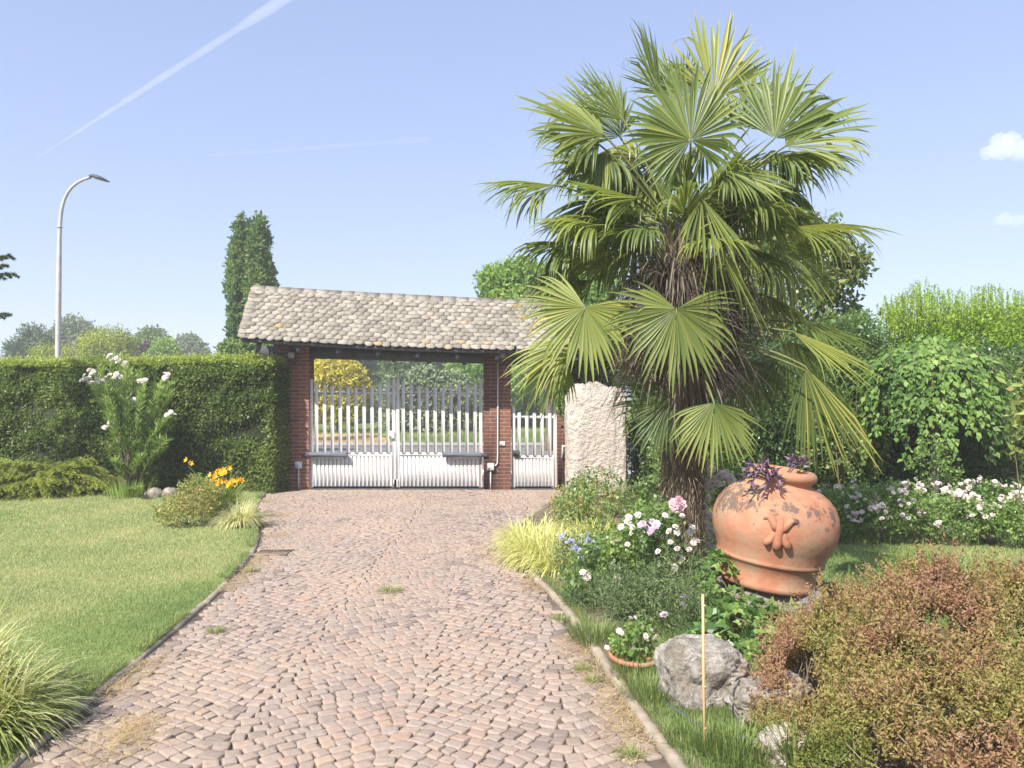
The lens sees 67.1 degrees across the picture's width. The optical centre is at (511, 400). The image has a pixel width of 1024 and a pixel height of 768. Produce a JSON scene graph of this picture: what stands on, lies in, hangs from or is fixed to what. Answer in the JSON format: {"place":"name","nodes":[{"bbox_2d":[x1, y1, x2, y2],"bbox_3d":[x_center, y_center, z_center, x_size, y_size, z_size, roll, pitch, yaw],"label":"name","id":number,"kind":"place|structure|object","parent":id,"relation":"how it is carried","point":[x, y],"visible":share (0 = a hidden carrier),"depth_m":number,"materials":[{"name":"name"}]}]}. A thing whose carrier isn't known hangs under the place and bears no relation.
{"place":"outdoors","nodes":[
{"label":"outdoors","id":0,"kind":"place"},
{"bbox_2d":[0,487,290,767],"bbox_3d":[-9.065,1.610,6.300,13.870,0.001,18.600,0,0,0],"label":"lawn","id":1,"kind":"structure","parent":0,"point":[103,591],"depth_m":7.09,"materials":[{"name":"plant"}]},
{"bbox_2d":[0,253,19,320],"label":"spruce tree","id":2,"kind":"object","parent":1,"relation":"on","point":[9,275],"visible":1,"depth_m":11.21,"materials":[{"name":"green plant"}]},
{"bbox_2d":[0,457,66,497],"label":"juniper","id":3,"kind":"object","parent":1,"relation":"on","point":[13,470],"visible":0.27,"depth_m":12.94,"materials":[{"name":"green plant"}]},
{"bbox_2d":[0,593,109,765],"bbox_3d":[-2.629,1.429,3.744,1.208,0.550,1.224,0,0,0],"label":"ornamental grass","id":4,"kind":"object","parent":1,"relation":"on","point":[13,717],"depth_m":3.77,"materials":[{"name":"green plant"}]},
{"bbox_2d":[0,456,121,501],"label":"juniper","id":5,"kind":"object","parent":1,"relation":"on","point":[78,475],"visible":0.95,"depth_m":12.94,"materials":[{"name":"green plant"}]},
{"bbox_2d":[79,351,180,497],"bbox_3d":[-6.476,0.362,13.105,1.599,2.462,2.081,0,0,-18],"label":"oleander","id":6,"kind":"object","parent":1,"relation":"on","point":[138,456],"visible":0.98,"depth_m":12.74,"materials":[{"name":"green plant"}]},
{"bbox_2d":[0,349,291,493],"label":"clipped hedge","id":7,"kind":"object","parent":1,"relation":"on","point":[231,410],"visible":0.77,"depth_m":13.85,"materials":[{"name":"green plant"}]},
{"bbox_2d":[150,472,225,526],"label":"red tipped shrub","id":8,"kind":"object","parent":1,"relation":"on","point":[204,483],"visible":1,"depth_m":9.84,"materials":[{"name":"green plant"}]},
{"bbox_2d":[175,457,253,517],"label":"daylily","id":9,"kind":"object","parent":1,"relation":"on","point":[230,494],"visible":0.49,"depth_m":10.46,"materials":[{"name":"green plant"}]},
{"bbox_2d":[208,494,273,531],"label":"ornamental grass","id":10,"kind":"object","parent":1,"relation":"on","point":[245,517],"depth_m":9.84,"materials":[{"name":"yellow plant"}]},
{"bbox_2d":[18,487,670,767],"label":"driveway","id":11,"kind":"structure","parent":0,"point":[332,572],"depth_m":4.79,"materials":[{"name":"beige stone"}]},
{"bbox_2d":[278,346,313,489],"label":"brick pillar","id":12,"kind":"structure","parent":11,"relation":"on","point":[302,372],"depth_m":14.10,"materials":[{"name":"red brick"}]},
{"bbox_2d":[238,285,593,364],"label":"gate roof","id":13,"kind":"structure","parent":12,"relation":"on","point":[346,325],"depth_m":13.76,"materials":[{"name":"tile"}]},
{"bbox_2d":[31,498,662,767],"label":"dry straw","id":14,"kind":"object","parent":11,"relation":"on","point":[133,727],"visible":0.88,"depth_m":3.98,"materials":[{"name":"beige plant"}]},
{"bbox_2d":[69,491,722,767],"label":"kerb grass","id":15,"kind":"structure","parent":11,"relation":"on","point":[231,568],"depth_m":5.06,"materials":[{"name":"green plant"}]},
{"bbox_2d":[309,488,482,489],"bbox_3d":[-2.130,1.628,14.200,3.195,0.044,0.200,0,0,0],"label":"gate threshold","id":16,"kind":"object","parent":11,"relation":"on","point":[395,488],"visible":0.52,"depth_m":14.17,"materials":[{"name":"metal"}]},
{"bbox_2d":[302,379,395,487],"bbox_3d":[-2.961,0.600,14.135,1.709,1.999,0.190,0,0,0],"label":"gate leaf","id":17,"kind":"object","parent":16,"relation":"on","point":[355,466],"visible":1,"depth_m":14.17,"materials":[{"name":"white paint"}]},
{"bbox_2d":[394,379,487,487],"bbox_3d":[-1.303,0.600,14.135,1.718,1.999,0.190,0,0,0],"label":"gate leaf","id":18,"kind":"object","parent":16,"relation":"on","point":[441,466],"visible":1,"depth_m":14.17,"materials":[{"name":"white paint"}]},
{"bbox_2d":[483,354,510,489],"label":"brick pillar","id":19,"kind":"structure","parent":11,"relation":"on","point":[501,476],"depth_m":14.10,"materials":[{"name":"red brick"}]},
{"bbox_2d":[487,362,498,489],"bbox_3d":[-0.348,0.455,14.064,0.206,2.321,0.068,0,0,0],"label":"drainpipe","id":20,"kind":"object","parent":19,"relation":"attached to","point":[490,466],"visible":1,"depth_m":14.06,"materials":[{"name":"plastic"}]},
{"bbox_2d":[512,488,553,489],"bbox_3d":[0.410,1.628,14.200,0.836,0.044,0.200,0,0,0],"label":"gate threshold","id":21,"kind":"object","parent":11,"relation":"on","point":[533,488],"visible":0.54,"depth_m":14.17,"materials":[{"name":"metal"}]},
{"bbox_2d":[512,407,556,487],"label":"pedestrian gate","id":22,"kind":"structure","parent":21,"relation":"on","point":[534,469],"depth_m":14.18,"materials":[{"name":"white metal"}]},
{"bbox_2d":[613,741,650,762],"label":"weed","id":23,"kind":"object","parent":11,"relation":"on","point":[636,751],"visible":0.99,"depth_m":3.54,"materials":[{"name":"green plant"}]},
{"bbox_2d":[314,432,385,442],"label":"field grass","id":24,"kind":"structure","parent":0,"point":[336,437],"depth_m":33.06,"materials":[{"name":"plant"}]},
{"bbox_2d":[314,425,631,442],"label":"verge grass","id":25,"kind":"structure","parent":0,"point":[530,433],"depth_m":35.66,"materials":[{"name":"green plant"}]},
{"bbox_2d":[0,0,1023,400],"label":"sky","id":26,"kind":"structure","parent":0,"point":[362,130],"materials":[{"name":"blue"}]},
{"bbox_2d":[314,447,752,470],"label":"road","id":27,"kind":"structure","parent":0,"point":[530,450],"depth_m":25.95,"materials":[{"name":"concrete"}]},
{"bbox_2d":[55,174,109,357],"bbox_3d":[-12.231,-2.420,22.000,1.554,8.080,0.320,0,0,0],"label":"street lamp","id":28,"kind":"object","parent":27,"relation":"on","point":[59,290],"visible":0.72,"depth_m":21.95,"materials":[{"name":"metal"}]},
{"bbox_2d":[259,407,1023,532],"bbox_3d":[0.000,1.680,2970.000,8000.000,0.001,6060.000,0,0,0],"label":"ground","id":29,"kind":"structure","parent":0,"point":[376,424],"depth_m":50.73,"materials":[{"name":"green plant"}]},
{"bbox_2d":[1,321,68,359],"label":"broadleaf tree","id":30,"kind":"object","parent":29,"relation":"on","point":[23,341],"visible":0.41,"depth_m":59.26,"materials":[{"name":"green plant"}]},
{"bbox_2d":[47,312,97,371],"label":"round tree","id":31,"kind":"object","parent":29,"relation":"on","point":[70,324],"visible":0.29,"depth_m":73.98,"materials":[{"name":"green plant"}]},
{"bbox_2d":[24,323,140,359],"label":"yellow green tree","id":32,"kind":"object","parent":29,"relation":"on","point":[99,343],"visible":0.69,"depth_m":47.46,"materials":[{"name":"green plant"}]},
{"bbox_2d":[6,492,265,767],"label":"kerb","id":33,"kind":"structure","parent":29,"relation":"on","point":[18,761],"depth_m":4.70,"materials":[{"name":"concrete"}]},
{"bbox_2d":[117,324,174,353],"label":"broadleaf tree","id":34,"kind":"object","parent":29,"relation":"on","point":[147,335],"visible":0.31,"depth_m":69.12,"materials":[{"name":"green plant"}]},
{"bbox_2d":[142,335,181,356],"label":"tree","id":35,"kind":"object","parent":29,"relation":"on","point":[166,346],"visible":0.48,"depth_m":49.51,"materials":[{"name":"green plant"}]},
{"bbox_2d":[174,330,211,356],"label":"tree","id":36,"kind":"object","parent":29,"relation":"on","point":[191,342],"visible":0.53,"depth_m":84.15,"materials":[{"name":"green plant"}]},
{"bbox_2d":[213,336,273,356],"bbox_3d":[-8.170,-0.136,24.010,2.547,3.978,1.524,0,0,0],"label":"bushy tree","id":37,"kind":"object","parent":29,"relation":"on","point":[229,345],"visible":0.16,"depth_m":23.62,"materials":[{"name":"green plant"}]},
{"bbox_2d":[358,360,385,422],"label":"wood edge tree","id":38,"kind":"object","parent":29,"relation":"on","point":[374,374],"visible":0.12,"depth_m":58.34,"materials":[{"name":"green plant"}]},
{"bbox_2d":[380,361,446,409],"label":"wood edge tree","id":39,"kind":"object","parent":29,"relation":"on","point":[390,367],"visible":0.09,"depth_m":54.74,"materials":[{"name":"green plant"}]},
{"bbox_2d":[314,443,630,446],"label":"road kerb","id":40,"kind":"structure","parent":29,"relation":"on","point":[407,444],"depth_m":28.00,"materials":[{"name":"concrete"}]},
{"bbox_2d":[471,255,618,450],"bbox_3d":[1.211,-1.682,25.995,5.144,7.067,3.677,0,0,0],"label":"leafy tree","id":41,"kind":"object","parent":29,"relation":"on","point":[500,280],"visible":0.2,"depth_m":25.46,"materials":[{"name":"green plant"}]},
{"bbox_2d":[511,502,685,767],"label":"kerb","id":42,"kind":"structure","parent":29,"relation":"on","point":[670,755],"depth_m":4.21,"materials":[{"name":"concrete"}]},
{"bbox_2d":[521,486,1023,767],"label":"garden bed","id":43,"kind":"object","parent":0,"point":[541,513],"visible":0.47,"depth_m":4.50,"materials":[{"name":"green plant"}]},
{"bbox_2d":[486,511,587,574],"bbox_3d":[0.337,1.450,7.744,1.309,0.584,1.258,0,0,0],"label":"ornamental grass","id":44,"kind":"object","parent":43,"relation":"on","point":[518,551],"depth_m":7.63,"materials":[{"name":"yellow plant"}]},
{"bbox_2d":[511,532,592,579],"bbox_3d":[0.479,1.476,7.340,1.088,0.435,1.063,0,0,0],"label":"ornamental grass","id":45,"kind":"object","parent":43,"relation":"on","point":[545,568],"depth_m":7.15,"materials":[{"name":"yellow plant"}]},
{"bbox_2d":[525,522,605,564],"bbox_3d":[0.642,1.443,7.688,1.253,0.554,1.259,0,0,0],"label":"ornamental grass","id":46,"kind":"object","parent":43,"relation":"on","point":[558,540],"depth_m":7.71,"materials":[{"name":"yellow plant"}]},
{"bbox_2d":[557,361,580,489],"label":"brick pillar","id":47,"kind":"structure","parent":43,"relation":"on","point":[560,459],"depth_m":14.10,"materials":[{"name":"red brick"}]},
{"bbox_2d":[545,469,602,522],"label":"yellow leaf shrub","id":48,"kind":"object","parent":43,"relation":"on","point":[553,503],"visible":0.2,"depth_m":10.17,"materials":[{"name":"plant"}]},
{"bbox_2d":[546,523,619,579],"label":"blue flower","id":49,"kind":"object","parent":43,"relation":"on","point":[570,540],"visible":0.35,"depth_m":6.84,"materials":[{"name":"grey plant"}]},
{"bbox_2d":[547,511,621,543],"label":"ornamental grass","id":50,"kind":"object","parent":43,"relation":"on","point":[590,527],"depth_m":8.49,"materials":[{"name":"plant"}]},
{"bbox_2d":[552,328,630,462],"bbox_3d":[1.622,0.134,13.926,1.898,3.056,1.351,0,0,0],"label":"evergreen shrub","id":51,"kind":"object","parent":43,"relation":"on","point":[589,373],"visible":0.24,"depth_m":13.90,"materials":[{"name":"green plant"}]},
{"bbox_2d":[553,613,633,646],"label":"grass tuft","id":52,"kind":"object","parent":43,"relation":"on","point":[594,633],"visible":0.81,"depth_m":5.22,"materials":[{"name":"green plant"}]},
{"bbox_2d":[564,381,627,500],"bbox_3d":[1.394,0.761,12.743,1.041,2.184,0.796,0,0,0],"label":"stone monolith","id":53,"kind":"object","parent":43,"relation":"on","point":[592,439],"visible":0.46,"depth_m":12.39,"materials":[{"name":"beige stone"}]},
{"bbox_2d":[550,463,664,529],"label":"rose bush","id":54,"kind":"object","parent":43,"relation":"on","point":[575,509],"visible":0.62,"depth_m":8.73,"materials":[{"name":"green plant"}]},
{"bbox_2d":[555,524,661,605],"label":"rose bush","id":55,"kind":"object","parent":43,"relation":"on","point":[597,564],"visible":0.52,"depth_m":6.35,"materials":[{"name":"green plant"}]},
{"bbox_2d":[555,562,668,618],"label":"bushy perennial","id":56,"kind":"object","parent":43,"relation":"on","point":[593,582],"visible":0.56,"depth_m":5.92,"materials":[{"name":"green plant"}]},
{"bbox_2d":[596,473,656,517],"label":"green shrub","id":57,"kind":"object","parent":43,"relation":"on","point":[632,494],"visible":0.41,"depth_m":10.54,"materials":[{"name":"green plant"}]},
{"bbox_2d":[604,655,656,682],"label":"grass tuft","id":58,"kind":"object","parent":43,"relation":"on","point":[623,670],"visible":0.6,"depth_m":4.52,"materials":[{"name":"green plant"}]},
{"bbox_2d":[608,643,655,670],"bbox_3d":[0.745,1.586,4.696,0.324,0.118,0.324,2,5,0],"label":"terracotta bowl","id":59,"kind":"object","parent":43,"relation":"on","point":[630,662],"visible":0.3,"depth_m":4.61,"materials":[{"name":"orange ceramic"}]},
{"bbox_2d":[604,615,658,662],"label":"flowering plant","id":60,"kind":"object","parent":59,"relation":"in","point":[620,647],"visible":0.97,"depth_m":4.66,"materials":[{"name":"green plant"}]},
{"bbox_2d":[613,345,661,495],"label":"evergreen shrub","id":61,"kind":"object","parent":43,"relation":"on","point":[635,463],"visible":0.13,"depth_m":12.98,"materials":[{"name":"green plant"}]},
{"bbox_2d":[609,669,670,705],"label":"grass tuft","id":62,"kind":"object","parent":43,"relation":"on","point":[638,685],"visible":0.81,"depth_m":4.20,"materials":[{"name":"green plant"}]},
{"bbox_2d":[600,494,686,595],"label":"rose bush","id":63,"kind":"object","parent":43,"relation":"on","point":[632,521],"visible":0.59,"depth_m":6.22,"materials":[{"name":"green plant"}]},
{"bbox_2d":[590,550,709,635],"bbox_3d":[0.964,1.365,5.464,0.871,0.617,0.586,0,0,15],"label":"shrub","id":64,"kind":"object","parent":43,"relation":"on","point":[625,601],"visible":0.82,"depth_m":5.43,"materials":[{"name":"green plant"}]},
{"bbox_2d":[567,532,778,767],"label":"rough grass","id":65,"kind":"structure","parent":43,"relation":"on","point":[725,711],"depth_m":3.90,"materials":[{"name":"green plant"}]},
{"bbox_2d":[631,495,717,612],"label":"rose bush","id":66,"kind":"object","parent":43,"relation":"on","point":[678,504],"visible":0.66,"depth_m":5.85,"materials":[{"name":"green plant"}]},
{"bbox_2d":[470,12,900,589],"bbox_3d":[1.423,-0.798,6.628,3.544,5.120,2.232,0,0,0],"label":"palm tree","id":67,"kind":"object","parent":43,"relation":"on","point":[683,330],"visible":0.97,"depth_m":6.26,"materials":[{"name":"green plant"}]},
{"bbox_2d":[650,519,730,639],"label":"bushy perennial","id":68,"kind":"object","parent":43,"relation":"on","point":[683,608],"visible":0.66,"depth_m":5.30,"materials":[{"name":"green plant"}]},
{"bbox_2d":[650,709,732,754],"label":"grass tuft","id":69,"kind":"object","parent":43,"relation":"on","point":[677,728],"visible":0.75,"depth_m":3.63,"materials":[{"name":"green plant"}]},
{"bbox_2d":[653,634,749,710],"bbox_3d":[1.053,1.527,4.206,0.526,0.470,0.503,0,0,0],"label":"boulder","id":70,"kind":"object","parent":43,"relation":"on","point":[678,661],"visible":0.56,"depth_m":4.04,"materials":[{"name":"stone"}]},
{"bbox_2d":[646,320,760,504],"bbox_3d":[2.900,0.180,11.590,1.792,2.963,1.748,0,0,0],"label":"evergreen shrub","id":71,"kind":"object","parent":43,"relation":"on","point":[657,467],"visible":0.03,"depth_m":11.34,"materials":[{"name":"green plant"}]},
{"bbox_2d":[701,594,706,745],"bbox_3d":[0.879,1.302,3.535,0.024,0.836,0.016,0,0,0],"label":"garden stake","id":72,"kind":"object","parent":43,"relation":"on","point":[704,686],"visible":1,"depth_m":3.53,"materials":[{"name":"brown wood"}]},
{"bbox_2d":[700,449,746,576],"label":"rose bush","id":73,"kind":"object","parent":43,"relation":"on","point":[727,476],"visible":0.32,"depth_m":6.71,"materials":[{"name":"green plant"}]},
{"bbox_2d":[682,710,782,767],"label":"grass tuft","id":74,"kind":"object","parent":43,"relation":"on","point":[737,740],"visible":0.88,"depth_m":3.48,"materials":[{"name":"green plant"}]},
{"bbox_2d":[678,547,833,662],"bbox_3d":[1.768,1.364,5.298,1.290,0.614,1.301,0,0,0],"label":"ivy","id":75,"kind":"object","parent":43,"relation":"on","point":[725,611],"visible":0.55,"depth_m":5.14,"materials":[{"name":"green plant"}]},
{"bbox_2d":[722,670,812,724],"bbox_3d":[1.327,1.554,3.976,0.485,0.283,0.451,0,0,0],"label":"boulder","id":76,"kind":"object","parent":43,"relation":"on","point":[737,688],"visible":0.31,"depth_m":3.87,"materials":[{"name":"stone"}]},
{"bbox_2d":[715,576,822,624],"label":"stone plinth","id":77,"kind":"structure","parent":43,"relation":"on","point":[767,596],"depth_m":5.53,"materials":[{"name":"grey stone"}]},
{"bbox_2d":[712,463,840,596],"bbox_3d":[1.960,0.936,5.769,0.907,0.868,0.925,8,3,0],"label":"terracotta jar","id":78,"kind":"object","parent":77,"relation":"on","point":[774,540],"visible":0.81,"depth_m":5.46,"materials":[{"name":"ceramic"}]},
{"bbox_2d":[737,451,809,498],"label":"purple trailing plant","id":79,"kind":"object","parent":78,"relation":"in","point":[766,473],"visible":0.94,"depth_m":5.44,"materials":[{"name":"purple plant"}]},
{"bbox_2d":[705,330,836,495],"bbox_3d":[3.748,0.306,11.385,1.974,2.716,1.771,0,0,0],"label":"evergreen shrub","id":80,"kind":"object","parent":43,"relation":"on","point":[767,446],"visible":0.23,"depth_m":10.88,"materials":[{"name":"green plant"}]},
{"bbox_2d":[752,722,823,767],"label":"boulder","id":81,"kind":"object","parent":43,"relation":"on","point":[762,736],"visible":0.26,"depth_m":3.43,"materials":[{"name":"stone"}]},
{"bbox_2d":[708,206,880,373],"bbox_3d":[4.245,-0.727,12.542,3.398,5.132,1.868,0,0,0],"label":"glossy tree","id":82,"kind":"object","parent":43,"relation":"on","point":[848,276],"visible":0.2,"depth_m":12.26,"materials":[{"name":"green plant"}]},
{"bbox_2d":[747,694,848,767],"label":"grass tuft","id":83,"kind":"object","parent":43,"relation":"on","point":[791,751],"visible":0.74,"depth_m":3.36,"materials":[{"name":"green plant"}]},
{"bbox_2d":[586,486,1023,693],"bbox_3d":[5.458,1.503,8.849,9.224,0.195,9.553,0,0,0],"label":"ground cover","id":84,"kind":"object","parent":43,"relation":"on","point":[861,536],"visible":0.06,"depth_m":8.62,"materials":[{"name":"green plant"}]},
{"bbox_2d":[758,307,894,504],"bbox_3d":[4.563,0.141,11.302,1.956,3.046,1.739,0,0,0],"label":"evergreen shrub","id":85,"kind":"object","parent":43,"relation":"on","point":[858,323],"visible":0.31,"depth_m":10.90,"materials":[{"name":"green plant"}]},
{"bbox_2d":[814,483,883,540],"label":"rose bush","id":86,"kind":"object","parent":43,"relation":"on","point":[845,518],"visible":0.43,"depth_m":8.70,"materials":[{"name":"green plant"}]},
{"bbox_2d":[731,533,1023,767],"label":"brown shrub","id":87,"kind":"object","parent":43,"relation":"on","point":[984,605],"visible":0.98,"depth_m":3.51,"materials":[{"name":"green plant"}]},
{"bbox_2d":[840,476,934,543],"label":"rose bush","id":88,"kind":"object","parent":43,"relation":"on","point":[891,490],"visible":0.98,"depth_m":8.52,"materials":[{"name":"green plant"}]},
{"bbox_2d":[833,386,995,504],"bbox_3d":[5.960,0.708,11.624,2.388,1.964,1.681,0,0,0],"label":"evergreen shrub","id":89,"kind":"object","parent":43,"relation":"on","point":[894,469],"visible":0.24,"depth_m":11.12,"materials":[{"name":"green plant"}]},
{"bbox_2d":[878,477,964,537],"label":"rose bush","id":90,"kind":"object","parent":43,"relation":"on","point":[937,483],"visible":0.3,"depth_m":8.98,"materials":[{"name":"green plant"}]},
{"bbox_2d":[844,334,1022,514],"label":"weeping tree","id":91,"kind":"object","parent":43,"relation":"on","point":[933,376],"visible":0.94,"depth_m":9.80,"materials":[{"name":"green plant"}]},
{"bbox_2d":[904,429,965,529],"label":"rose bush","id":92,"kind":"object","parent":43,"relation":"on","point":[939,468],"visible":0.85,"depth_m":9.36,"materials":[{"name":"green plant"}]},
{"bbox_2d":[876,279,1023,472],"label":"bright shrub","id":93,"kind":"object","parent":43,"relation":"on","point":[990,322],"visible":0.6,"depth_m":12.71,"materials":[{"name":"green plant"}]},
{"bbox_2d":[901,488,998,545],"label":"rose bush","id":94,"kind":"object","parent":43,"relation":"on","point":[960,497],"visible":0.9,"depth_m":8.44,"materials":[{"name":"green plant"}]},
{"bbox_2d":[920,340,1023,508],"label":"evergreen shrub","id":95,"kind":"object","parent":43,"relation":"on","point":[1006,469],"visible":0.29,"depth_m":10.82,"materials":[{"name":"green plant"}]},
{"bbox_2d":[937,475,1023,542],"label":"rose bush","id":96,"kind":"object","parent":43,"relation":"on","point":[991,489],"visible":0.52,"depth_m":8.70,"materials":[{"name":"green plant"}]},
{"bbox_2d":[964,491,1023,547],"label":"rose bush","id":97,"kind":"object","parent":43,"relation":"on","point":[1004,502],"visible":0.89,"depth_m":8.31,"materials":[{"name":"green plant"}]},
{"bbox_2d":[997,366,1023,511],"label":"shrub","id":98,"kind":"object","parent":43,"relation":"on","point":[1019,411],"visible":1,"depth_m":6.15,"materials":[{"name":"green plant"}]},
{"bbox_2d":[815,542,1023,632],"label":"lawn","id":99,"kind":"structure","parent":0,"point":[868,548],"depth_m":7.74,"materials":[{"name":"plant"}]},
{"label":"verge","id":100,"kind":"structure","parent":0,"visible":0},
{"bbox_2d":[314,359,375,432],"bbox_3d":[-9.023,-0.400,39.987,4.019,4.542,2.781,0,0,0],"label":"golden conifer","id":101,"kind":"object","parent":100,"relation":"on","point":[351,376],"visible":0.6,"depth_m":39.30,"materials":[{"name":"yellow plant"}]},
{"bbox_2d":[375,362,478,433],"bbox_3d":[-4.188,0.065,39.007,5.333,4.140,3.179,0,0,0],"label":"dark shrub tree","id":102,"kind":"object","parent":100,"relation":"on","point":[424,376],"visible":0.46,"depth_m":38.25,"materials":[{"name":"green plant"}]},
{"bbox_2d":[442,363,527,428],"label":"broadleaf tree","id":103,"kind":"object","parent":100,"relation":"on","point":[473,372],"visible":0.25,"depth_m":43.08,"materials":[{"name":"green plant"}]},
{"bbox_2d":[511,368,584,428],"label":"broadleaf tree","id":104,"kind":"object","parent":100,"relation":"on","point":[537,409],"visible":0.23,"depth_m":44.97,"materials":[{"name":"green plant"}]},
{"label":"dry field","id":105,"kind":"structure","parent":0,"visible":0},
{"bbox_2d":[221,210,250,339],"bbox_3d":[-10.466,-2.758,30.017,1.458,9.195,2.189,0,0,0],"label":"columnar tree","id":106,"kind":"object","parent":105,"relation":"on","point":[235,261],"visible":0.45,"depth_m":29.34,"materials":[{"name":"green plant"}]},
{"bbox_2d":[239,210,280,320],"bbox_3d":[-9.621,-2.728,29.515,1.472,9.134,2.235,0,0,0],"label":"columnar tree","id":107,"kind":"object","parent":105,"relation":"on","point":[260,268],"visible":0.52,"depth_m":29.01,"materials":[{"name":"green plant"}]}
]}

